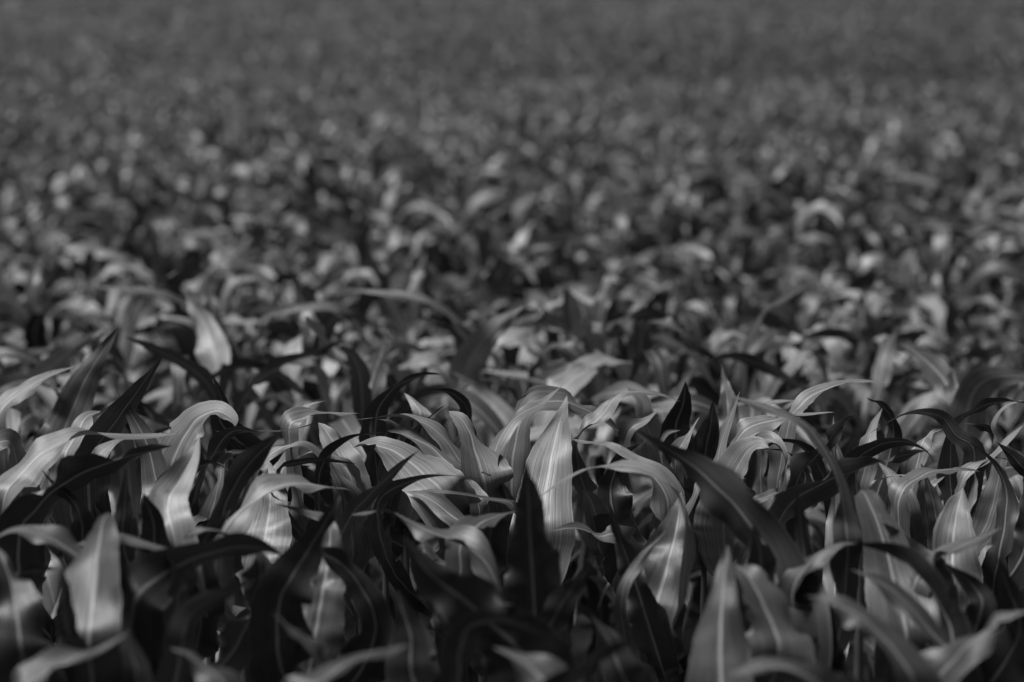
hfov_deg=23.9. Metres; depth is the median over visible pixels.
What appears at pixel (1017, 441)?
maize plant
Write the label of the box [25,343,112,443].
maize plant
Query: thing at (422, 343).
maize plant
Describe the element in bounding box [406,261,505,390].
maize plant
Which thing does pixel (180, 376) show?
maize plant
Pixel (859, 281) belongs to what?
maize plant
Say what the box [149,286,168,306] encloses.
maize plant
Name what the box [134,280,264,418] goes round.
maize plant
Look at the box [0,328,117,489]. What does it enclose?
maize plant
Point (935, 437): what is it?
maize plant
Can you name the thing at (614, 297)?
maize plant
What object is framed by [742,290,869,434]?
maize plant
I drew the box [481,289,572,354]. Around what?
maize plant
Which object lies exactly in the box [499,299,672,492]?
maize plant
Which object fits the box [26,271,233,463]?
maize plant
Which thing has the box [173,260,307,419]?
maize plant
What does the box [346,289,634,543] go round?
maize plant
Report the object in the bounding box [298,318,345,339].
maize plant
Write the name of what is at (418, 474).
maize plant
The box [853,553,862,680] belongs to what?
maize plant
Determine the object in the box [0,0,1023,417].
maize field
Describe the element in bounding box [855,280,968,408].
maize plant
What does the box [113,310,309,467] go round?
maize plant
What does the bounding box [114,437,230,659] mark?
maize plant
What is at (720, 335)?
maize plant
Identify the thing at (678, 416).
maize plant
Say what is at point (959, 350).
maize plant
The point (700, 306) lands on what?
maize plant
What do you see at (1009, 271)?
maize plant
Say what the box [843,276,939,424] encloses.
maize plant
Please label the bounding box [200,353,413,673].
maize plant
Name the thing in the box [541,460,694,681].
maize plant
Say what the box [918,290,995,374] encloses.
maize plant
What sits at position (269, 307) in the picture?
maize plant
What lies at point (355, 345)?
maize plant
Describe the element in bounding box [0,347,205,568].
maize plant
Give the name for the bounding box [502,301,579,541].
maize plant
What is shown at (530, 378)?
maize plant
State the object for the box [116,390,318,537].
maize plant
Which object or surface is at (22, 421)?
maize plant
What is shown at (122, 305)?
maize plant
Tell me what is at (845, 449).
maize plant
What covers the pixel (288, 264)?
maize plant
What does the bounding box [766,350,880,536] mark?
maize plant
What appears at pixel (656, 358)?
maize plant
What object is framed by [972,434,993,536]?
maize plant
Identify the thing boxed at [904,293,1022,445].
maize plant
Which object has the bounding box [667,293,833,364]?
maize plant
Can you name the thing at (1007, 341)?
maize plant
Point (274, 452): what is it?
maize plant
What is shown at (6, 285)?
maize plant
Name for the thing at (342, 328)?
maize plant
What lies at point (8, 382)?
maize plant
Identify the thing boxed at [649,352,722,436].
maize plant
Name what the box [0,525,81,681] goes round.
maize plant
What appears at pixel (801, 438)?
maize plant
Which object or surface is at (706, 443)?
maize plant
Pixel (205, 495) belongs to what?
maize plant
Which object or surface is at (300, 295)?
maize plant
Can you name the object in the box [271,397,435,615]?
maize plant
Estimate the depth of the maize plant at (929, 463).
5.56 m
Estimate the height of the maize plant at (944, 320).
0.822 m
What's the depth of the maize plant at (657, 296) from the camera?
8.15 m
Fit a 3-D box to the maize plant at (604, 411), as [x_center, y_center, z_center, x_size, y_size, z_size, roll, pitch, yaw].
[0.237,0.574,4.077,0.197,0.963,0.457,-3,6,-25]
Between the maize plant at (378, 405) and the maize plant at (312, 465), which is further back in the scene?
the maize plant at (312, 465)
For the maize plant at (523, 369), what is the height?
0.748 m
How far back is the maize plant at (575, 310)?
6.95 m
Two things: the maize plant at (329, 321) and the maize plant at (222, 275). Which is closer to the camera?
the maize plant at (329, 321)
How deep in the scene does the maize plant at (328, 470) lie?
4.01 m
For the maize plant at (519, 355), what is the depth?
6.97 m
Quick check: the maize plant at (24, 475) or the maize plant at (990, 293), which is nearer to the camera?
the maize plant at (24, 475)
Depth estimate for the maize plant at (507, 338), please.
6.79 m
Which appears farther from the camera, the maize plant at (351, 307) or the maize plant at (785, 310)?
the maize plant at (351, 307)
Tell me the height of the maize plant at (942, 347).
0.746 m
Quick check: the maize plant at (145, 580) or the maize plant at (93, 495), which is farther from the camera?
the maize plant at (93, 495)
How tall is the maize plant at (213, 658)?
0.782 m
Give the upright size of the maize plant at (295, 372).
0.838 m
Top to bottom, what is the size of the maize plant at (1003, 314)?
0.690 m
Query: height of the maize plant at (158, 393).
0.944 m
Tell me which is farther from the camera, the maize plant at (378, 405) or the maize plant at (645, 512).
the maize plant at (645, 512)
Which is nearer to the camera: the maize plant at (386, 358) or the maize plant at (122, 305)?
the maize plant at (386, 358)
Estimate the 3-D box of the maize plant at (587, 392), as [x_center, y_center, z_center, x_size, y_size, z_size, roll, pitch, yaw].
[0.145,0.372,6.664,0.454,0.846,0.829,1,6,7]
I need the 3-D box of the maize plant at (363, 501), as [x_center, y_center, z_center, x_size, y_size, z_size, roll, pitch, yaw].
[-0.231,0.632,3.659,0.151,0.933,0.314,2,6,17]
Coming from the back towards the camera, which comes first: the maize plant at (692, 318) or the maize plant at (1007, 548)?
the maize plant at (692, 318)
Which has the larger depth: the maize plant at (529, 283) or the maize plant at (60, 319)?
the maize plant at (529, 283)
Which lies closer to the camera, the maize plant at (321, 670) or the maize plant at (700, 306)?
the maize plant at (321, 670)
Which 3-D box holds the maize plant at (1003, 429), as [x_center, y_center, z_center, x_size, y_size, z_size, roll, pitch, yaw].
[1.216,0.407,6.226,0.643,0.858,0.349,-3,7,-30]
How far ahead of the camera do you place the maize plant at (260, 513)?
3.54 m
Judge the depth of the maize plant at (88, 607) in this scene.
2.95 m
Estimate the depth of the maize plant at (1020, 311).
9.30 m
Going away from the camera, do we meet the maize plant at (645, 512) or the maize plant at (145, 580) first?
the maize plant at (145, 580)
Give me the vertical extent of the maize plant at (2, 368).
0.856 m
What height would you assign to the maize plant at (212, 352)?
0.975 m
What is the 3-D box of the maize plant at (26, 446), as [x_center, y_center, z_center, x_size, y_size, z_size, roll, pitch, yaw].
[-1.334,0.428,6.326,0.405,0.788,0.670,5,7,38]
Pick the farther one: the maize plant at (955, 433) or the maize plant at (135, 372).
the maize plant at (135, 372)
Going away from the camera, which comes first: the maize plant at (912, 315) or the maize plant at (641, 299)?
the maize plant at (641, 299)
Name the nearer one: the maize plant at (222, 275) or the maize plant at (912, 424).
the maize plant at (912, 424)
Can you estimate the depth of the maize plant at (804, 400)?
4.16 m
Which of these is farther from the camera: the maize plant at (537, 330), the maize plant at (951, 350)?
the maize plant at (537, 330)
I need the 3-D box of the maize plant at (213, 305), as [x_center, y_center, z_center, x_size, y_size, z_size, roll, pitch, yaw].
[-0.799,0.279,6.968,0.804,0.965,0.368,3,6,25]
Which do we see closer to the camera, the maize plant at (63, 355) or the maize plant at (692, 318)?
the maize plant at (63, 355)
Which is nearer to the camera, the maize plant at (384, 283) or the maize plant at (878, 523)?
the maize plant at (878, 523)
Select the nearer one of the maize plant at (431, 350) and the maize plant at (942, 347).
the maize plant at (942, 347)
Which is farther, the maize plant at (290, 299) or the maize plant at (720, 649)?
the maize plant at (290, 299)
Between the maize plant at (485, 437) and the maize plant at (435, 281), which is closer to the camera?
the maize plant at (485, 437)
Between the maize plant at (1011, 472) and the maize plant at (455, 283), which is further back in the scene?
the maize plant at (455, 283)
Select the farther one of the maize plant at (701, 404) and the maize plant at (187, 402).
the maize plant at (187, 402)
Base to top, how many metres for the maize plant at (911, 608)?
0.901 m
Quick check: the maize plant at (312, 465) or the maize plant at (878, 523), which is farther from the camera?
the maize plant at (312, 465)
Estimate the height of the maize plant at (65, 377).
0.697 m
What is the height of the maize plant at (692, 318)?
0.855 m
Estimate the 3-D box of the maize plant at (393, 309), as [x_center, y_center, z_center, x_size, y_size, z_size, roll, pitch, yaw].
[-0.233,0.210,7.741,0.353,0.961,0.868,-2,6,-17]
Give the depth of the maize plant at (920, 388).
7.13 m
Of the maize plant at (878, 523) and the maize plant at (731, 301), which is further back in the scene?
the maize plant at (731, 301)
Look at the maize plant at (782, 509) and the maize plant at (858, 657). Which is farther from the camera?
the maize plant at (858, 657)
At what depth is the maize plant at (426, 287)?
9.37 m
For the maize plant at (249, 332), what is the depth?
7.85 m
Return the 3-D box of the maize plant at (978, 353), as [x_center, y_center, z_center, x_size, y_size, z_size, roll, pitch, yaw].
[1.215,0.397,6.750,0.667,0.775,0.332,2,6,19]
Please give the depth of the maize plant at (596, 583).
5.31 m
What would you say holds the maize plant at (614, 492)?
on the ground
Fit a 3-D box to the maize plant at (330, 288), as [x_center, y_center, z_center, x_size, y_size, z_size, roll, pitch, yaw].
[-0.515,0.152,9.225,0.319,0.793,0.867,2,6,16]
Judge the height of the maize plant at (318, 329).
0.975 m
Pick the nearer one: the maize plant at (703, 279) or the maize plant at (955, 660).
the maize plant at (955, 660)
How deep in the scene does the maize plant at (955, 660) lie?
2.72 m
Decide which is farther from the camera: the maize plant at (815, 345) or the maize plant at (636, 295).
the maize plant at (636, 295)
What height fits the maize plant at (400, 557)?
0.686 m
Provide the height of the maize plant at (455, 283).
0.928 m
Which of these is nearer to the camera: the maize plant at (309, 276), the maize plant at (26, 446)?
the maize plant at (26, 446)
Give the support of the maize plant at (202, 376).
on the ground
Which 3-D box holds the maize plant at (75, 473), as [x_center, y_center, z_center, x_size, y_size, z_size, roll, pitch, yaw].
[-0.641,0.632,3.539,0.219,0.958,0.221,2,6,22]
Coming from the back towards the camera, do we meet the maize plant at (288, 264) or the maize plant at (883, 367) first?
the maize plant at (288, 264)
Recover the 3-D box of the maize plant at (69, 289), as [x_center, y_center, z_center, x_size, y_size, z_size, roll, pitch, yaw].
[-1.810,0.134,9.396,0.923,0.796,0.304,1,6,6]
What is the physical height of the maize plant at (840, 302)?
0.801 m
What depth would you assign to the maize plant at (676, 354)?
7.28 m
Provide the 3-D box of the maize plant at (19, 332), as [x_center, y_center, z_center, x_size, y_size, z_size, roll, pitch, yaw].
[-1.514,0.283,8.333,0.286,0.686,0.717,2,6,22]
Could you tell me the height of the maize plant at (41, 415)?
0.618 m
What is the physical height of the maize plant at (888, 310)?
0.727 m
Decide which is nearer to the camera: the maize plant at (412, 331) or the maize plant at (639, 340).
the maize plant at (639, 340)
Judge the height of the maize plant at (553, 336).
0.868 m
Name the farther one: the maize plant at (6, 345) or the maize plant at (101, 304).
the maize plant at (101, 304)
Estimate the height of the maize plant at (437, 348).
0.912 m
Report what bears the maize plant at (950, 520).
on the ground
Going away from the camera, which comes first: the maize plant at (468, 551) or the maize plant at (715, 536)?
the maize plant at (468, 551)
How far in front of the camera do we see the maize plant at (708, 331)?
7.85 m
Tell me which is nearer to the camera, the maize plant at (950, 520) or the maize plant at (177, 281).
the maize plant at (950, 520)
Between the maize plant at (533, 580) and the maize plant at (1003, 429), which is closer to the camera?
the maize plant at (533, 580)
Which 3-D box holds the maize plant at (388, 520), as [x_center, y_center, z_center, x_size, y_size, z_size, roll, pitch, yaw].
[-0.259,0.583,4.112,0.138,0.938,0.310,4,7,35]
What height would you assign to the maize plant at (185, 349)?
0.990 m
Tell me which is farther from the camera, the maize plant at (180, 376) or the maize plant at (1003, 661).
the maize plant at (180, 376)
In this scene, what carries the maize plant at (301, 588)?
on the ground
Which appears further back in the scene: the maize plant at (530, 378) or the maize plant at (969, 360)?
the maize plant at (969, 360)
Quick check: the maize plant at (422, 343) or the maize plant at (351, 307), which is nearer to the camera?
the maize plant at (422, 343)
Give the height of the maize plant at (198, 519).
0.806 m
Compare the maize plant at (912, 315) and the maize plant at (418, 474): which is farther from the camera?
the maize plant at (912, 315)
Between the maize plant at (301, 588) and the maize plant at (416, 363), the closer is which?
the maize plant at (301, 588)
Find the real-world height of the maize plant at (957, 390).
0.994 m
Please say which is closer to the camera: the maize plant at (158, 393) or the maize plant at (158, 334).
the maize plant at (158, 393)
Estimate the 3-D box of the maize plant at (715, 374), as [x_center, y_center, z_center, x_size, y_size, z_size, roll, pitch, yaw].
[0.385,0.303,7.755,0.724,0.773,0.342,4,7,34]
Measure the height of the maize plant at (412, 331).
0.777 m
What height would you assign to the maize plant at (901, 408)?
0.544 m
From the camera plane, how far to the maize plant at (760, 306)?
7.60 m
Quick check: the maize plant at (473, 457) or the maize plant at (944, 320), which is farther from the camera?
the maize plant at (944, 320)
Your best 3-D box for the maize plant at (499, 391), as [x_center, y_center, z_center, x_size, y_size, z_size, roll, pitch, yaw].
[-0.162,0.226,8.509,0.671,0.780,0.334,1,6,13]
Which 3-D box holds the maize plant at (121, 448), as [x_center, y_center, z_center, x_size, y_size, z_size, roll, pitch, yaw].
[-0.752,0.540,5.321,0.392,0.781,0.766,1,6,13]
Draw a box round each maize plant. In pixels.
[0,245,111,416]
[0,249,27,343]
[0,293,122,358]
[0,307,95,412]
[0,324,23,377]
[0,328,20,361]
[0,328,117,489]
[0,344,16,347]
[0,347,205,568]
[0,348,88,416]
[0,360,44,431]
[0,370,153,516]
[0,427,173,595]
[0,444,170,646]
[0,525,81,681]
[5,407,96,645]
[9,272,123,324]
[10,328,110,558]
[11,324,108,383]
[12,611,243,681]
[24,332,169,445]
[24,438,33,452]
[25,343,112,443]
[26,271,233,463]
[32,393,92,420]
[35,391,205,567]
[45,356,241,532]
[47,355,162,564]
[51,418,224,643]
[54,513,198,681]
[55,357,170,491]
[62,286,172,395]
[66,336,190,416]
[85,313,121,492]
[89,286,349,486]
[92,337,344,650]
[93,262,235,427]
[106,267,333,474]
[108,355,314,506]
[111,288,320,659]
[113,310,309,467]
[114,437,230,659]
[115,309,273,499]
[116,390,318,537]
[119,527,287,681]
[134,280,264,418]
[146,271,289,415]
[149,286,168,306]
[153,240,258,434]
[160,311,285,418]
[171,335,345,540]
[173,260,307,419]
[175,265,343,419]
[180,274,344,418]
[193,514,208,526]
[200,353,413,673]
[202,429,347,681]
[204,465,309,663]
[208,393,276,472]
[210,372,476,575]
[214,240,361,347]
[214,400,325,681]
[234,292,321,390]
[237,453,317,674]
[242,350,397,560]
[243,274,313,437]
[243,276,389,367]
[246,311,427,445]
[247,495,393,681]
[261,264,378,328]
[264,302,445,438]
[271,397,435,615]
[273,613,409,681]
[276,406,384,599]
[276,451,417,642]
[278,279,394,378]
[282,316,403,633]
[297,405,444,681]
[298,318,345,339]
[307,290,407,349]
[307,318,449,348]
[320,281,404,336]
[324,290,387,363]
[327,336,403,632]
[331,363,401,421]
[334,334,454,421]
[343,332,428,364]
[344,289,552,446]
[345,263,534,354]
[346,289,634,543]
[351,315,536,388]
[352,436,501,673]
[353,508,514,680]
[354,247,496,349]
[355,253,426,393]
[356,411,515,681]
[363,296,569,370]
[364,262,426,357]
[371,305,597,583]
[385,537,573,681]
[387,362,699,681]
[398,530,402,562]
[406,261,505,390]
[410,372,611,626]
[424,320,503,385]
[427,313,449,362]
[432,294,502,395]
[437,341,595,450]
[439,417,615,681]
[441,290,574,388]
[442,243,564,390]
[460,292,562,394]
[478,314,595,394]
[480,291,695,429]
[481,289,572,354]
[481,364,528,408]
[483,370,696,672]
[489,385,618,584]
[494,640,635,681]
[498,239,613,342]
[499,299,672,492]
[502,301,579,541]
[504,459,590,648]
[510,321,626,626]
[538,299,571,367]
[540,317,696,538]
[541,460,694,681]
[551,439,685,595]
[559,253,649,540]
[559,319,733,424]
[568,349,814,631]
[569,391,867,631]
[571,390,744,539]
[573,404,687,681]
[581,293,681,334]
[581,306,719,627]
[585,282,711,418]
[586,401,694,681]
[591,545,815,681]
[611,271,700,363]
[615,278,673,492]
[617,285,714,382]
[627,366,739,486]
[628,292,652,336]
[629,309,814,595]
[629,337,789,483]
[634,430,831,681]
[636,276,846,569]
[649,302,805,383]
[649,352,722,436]
[651,260,822,345]
[666,272,802,387]
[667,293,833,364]
[668,392,739,620]
[686,301,733,330]
[692,329,993,665]
[693,412,831,615]
[693,430,823,581]
[695,323,903,479]
[708,327,896,423]
[726,394,862,654]
[726,595,1023,681]
[731,280,776,331]
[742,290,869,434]
[749,320,931,449]
[753,379,887,495]
[755,346,937,493]
[764,398,902,522]
[764,435,863,561]
[766,272,844,440]
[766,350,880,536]
[769,414,928,543]
[772,300,856,434]
[774,368,999,681]
[777,542,982,681]
[789,288,887,437]
[803,291,969,437]
[808,429,885,668]
[831,297,930,413]
[834,316,967,431]
[838,347,1020,545]
[839,248,968,374]
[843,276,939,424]
[844,298,917,439]
[844,333,1023,441]
[844,382,1023,455]
[844,408,985,553]
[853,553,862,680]
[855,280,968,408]
[855,490,959,681]
[857,238,1023,436]
[863,343,1023,608]
[869,400,1022,555]
[877,424,945,450]
[883,393,940,432]
[884,300,1023,447]
[888,464,982,611]
[892,284,1023,414]
[892,334,1023,433]
[897,332,1023,543]
[899,380,1023,449]
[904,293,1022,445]
[905,366,933,437]
[910,527,1023,681]
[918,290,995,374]
[918,424,1023,591]
[928,345,1023,454]
[936,398,1023,633]
[941,461,1018,504]
[946,347,1023,453]
[963,352,1010,367]
[967,281,1023,365]
[969,315,1023,444]
[971,282,1023,436]
[971,309,1023,447]
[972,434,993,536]
[1001,384,1022,452]
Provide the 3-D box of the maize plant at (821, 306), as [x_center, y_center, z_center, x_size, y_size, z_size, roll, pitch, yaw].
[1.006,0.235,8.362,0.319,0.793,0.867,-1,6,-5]
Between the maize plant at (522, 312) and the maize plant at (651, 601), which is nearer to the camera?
the maize plant at (651, 601)
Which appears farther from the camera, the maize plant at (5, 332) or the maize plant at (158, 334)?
the maize plant at (5, 332)
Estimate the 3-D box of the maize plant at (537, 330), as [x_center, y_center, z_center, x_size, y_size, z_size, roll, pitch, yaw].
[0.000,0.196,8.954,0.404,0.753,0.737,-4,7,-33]
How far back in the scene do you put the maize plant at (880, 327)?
7.97 m
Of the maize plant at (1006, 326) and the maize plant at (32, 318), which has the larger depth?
the maize plant at (1006, 326)
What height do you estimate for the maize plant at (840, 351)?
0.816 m
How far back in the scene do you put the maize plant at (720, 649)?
2.95 m
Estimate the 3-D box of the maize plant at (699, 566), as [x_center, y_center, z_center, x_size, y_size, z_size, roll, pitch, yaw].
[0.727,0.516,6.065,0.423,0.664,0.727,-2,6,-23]
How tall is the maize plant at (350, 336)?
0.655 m
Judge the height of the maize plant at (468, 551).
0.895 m
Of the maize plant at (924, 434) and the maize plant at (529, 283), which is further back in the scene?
the maize plant at (529, 283)
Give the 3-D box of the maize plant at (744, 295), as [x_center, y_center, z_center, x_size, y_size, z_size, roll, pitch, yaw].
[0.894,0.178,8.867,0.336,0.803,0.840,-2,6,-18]
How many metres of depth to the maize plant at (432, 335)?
7.50 m
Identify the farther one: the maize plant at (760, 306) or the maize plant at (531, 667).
the maize plant at (760, 306)
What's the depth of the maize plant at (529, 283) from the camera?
9.37 m
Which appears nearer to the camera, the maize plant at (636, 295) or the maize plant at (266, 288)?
the maize plant at (266, 288)
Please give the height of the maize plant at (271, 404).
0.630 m
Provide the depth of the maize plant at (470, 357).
5.86 m
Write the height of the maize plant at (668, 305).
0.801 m
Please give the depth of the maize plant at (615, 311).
7.43 m
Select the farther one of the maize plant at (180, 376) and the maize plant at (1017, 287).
the maize plant at (1017, 287)
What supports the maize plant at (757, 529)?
on the ground
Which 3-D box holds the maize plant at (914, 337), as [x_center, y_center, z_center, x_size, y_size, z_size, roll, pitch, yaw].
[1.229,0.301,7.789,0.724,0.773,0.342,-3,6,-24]
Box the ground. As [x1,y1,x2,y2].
[12,19,1020,681]
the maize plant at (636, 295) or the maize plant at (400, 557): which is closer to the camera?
the maize plant at (400, 557)
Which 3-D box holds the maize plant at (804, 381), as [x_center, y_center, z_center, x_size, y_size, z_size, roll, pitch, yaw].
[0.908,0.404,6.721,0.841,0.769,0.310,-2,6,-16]
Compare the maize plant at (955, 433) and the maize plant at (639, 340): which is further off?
the maize plant at (639, 340)
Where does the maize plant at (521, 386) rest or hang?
on the ground
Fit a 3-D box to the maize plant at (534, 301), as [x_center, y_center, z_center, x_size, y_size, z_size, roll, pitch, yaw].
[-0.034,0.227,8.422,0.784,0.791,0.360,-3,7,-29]
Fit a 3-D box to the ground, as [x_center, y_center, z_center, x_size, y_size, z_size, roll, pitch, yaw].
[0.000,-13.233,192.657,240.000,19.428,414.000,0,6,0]
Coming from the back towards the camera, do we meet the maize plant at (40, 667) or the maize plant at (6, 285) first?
the maize plant at (6, 285)
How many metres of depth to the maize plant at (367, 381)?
5.37 m
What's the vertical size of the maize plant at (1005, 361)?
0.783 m
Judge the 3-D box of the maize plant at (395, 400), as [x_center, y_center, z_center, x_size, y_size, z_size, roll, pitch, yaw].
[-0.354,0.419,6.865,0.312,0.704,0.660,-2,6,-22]
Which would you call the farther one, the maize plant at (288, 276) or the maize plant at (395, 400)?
the maize plant at (288, 276)
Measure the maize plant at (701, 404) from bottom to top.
0.825 m
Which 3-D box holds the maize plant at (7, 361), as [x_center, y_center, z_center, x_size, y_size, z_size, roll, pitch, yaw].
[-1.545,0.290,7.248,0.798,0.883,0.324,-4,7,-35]
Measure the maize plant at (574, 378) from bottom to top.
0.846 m
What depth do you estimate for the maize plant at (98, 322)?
7.85 m
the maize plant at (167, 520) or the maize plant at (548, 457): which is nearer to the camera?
the maize plant at (167, 520)
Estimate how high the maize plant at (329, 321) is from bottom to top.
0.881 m
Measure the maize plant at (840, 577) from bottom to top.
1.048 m
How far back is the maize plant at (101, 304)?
8.94 m
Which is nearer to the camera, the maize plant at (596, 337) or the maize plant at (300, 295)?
the maize plant at (596, 337)
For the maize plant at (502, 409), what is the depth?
5.80 m
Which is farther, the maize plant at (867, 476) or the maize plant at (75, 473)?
the maize plant at (867, 476)
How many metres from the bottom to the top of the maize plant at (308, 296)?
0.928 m
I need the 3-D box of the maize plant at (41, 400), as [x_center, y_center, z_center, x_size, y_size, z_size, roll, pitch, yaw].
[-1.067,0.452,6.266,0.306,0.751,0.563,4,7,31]
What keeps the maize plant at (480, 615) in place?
on the ground
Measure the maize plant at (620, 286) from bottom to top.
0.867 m
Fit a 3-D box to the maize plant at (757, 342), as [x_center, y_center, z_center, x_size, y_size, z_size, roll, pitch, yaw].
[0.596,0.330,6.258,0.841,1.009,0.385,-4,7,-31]
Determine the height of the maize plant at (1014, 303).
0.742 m
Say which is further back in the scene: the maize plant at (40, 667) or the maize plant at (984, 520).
the maize plant at (984, 520)
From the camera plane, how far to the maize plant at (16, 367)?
7.87 m
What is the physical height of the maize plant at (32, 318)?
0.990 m

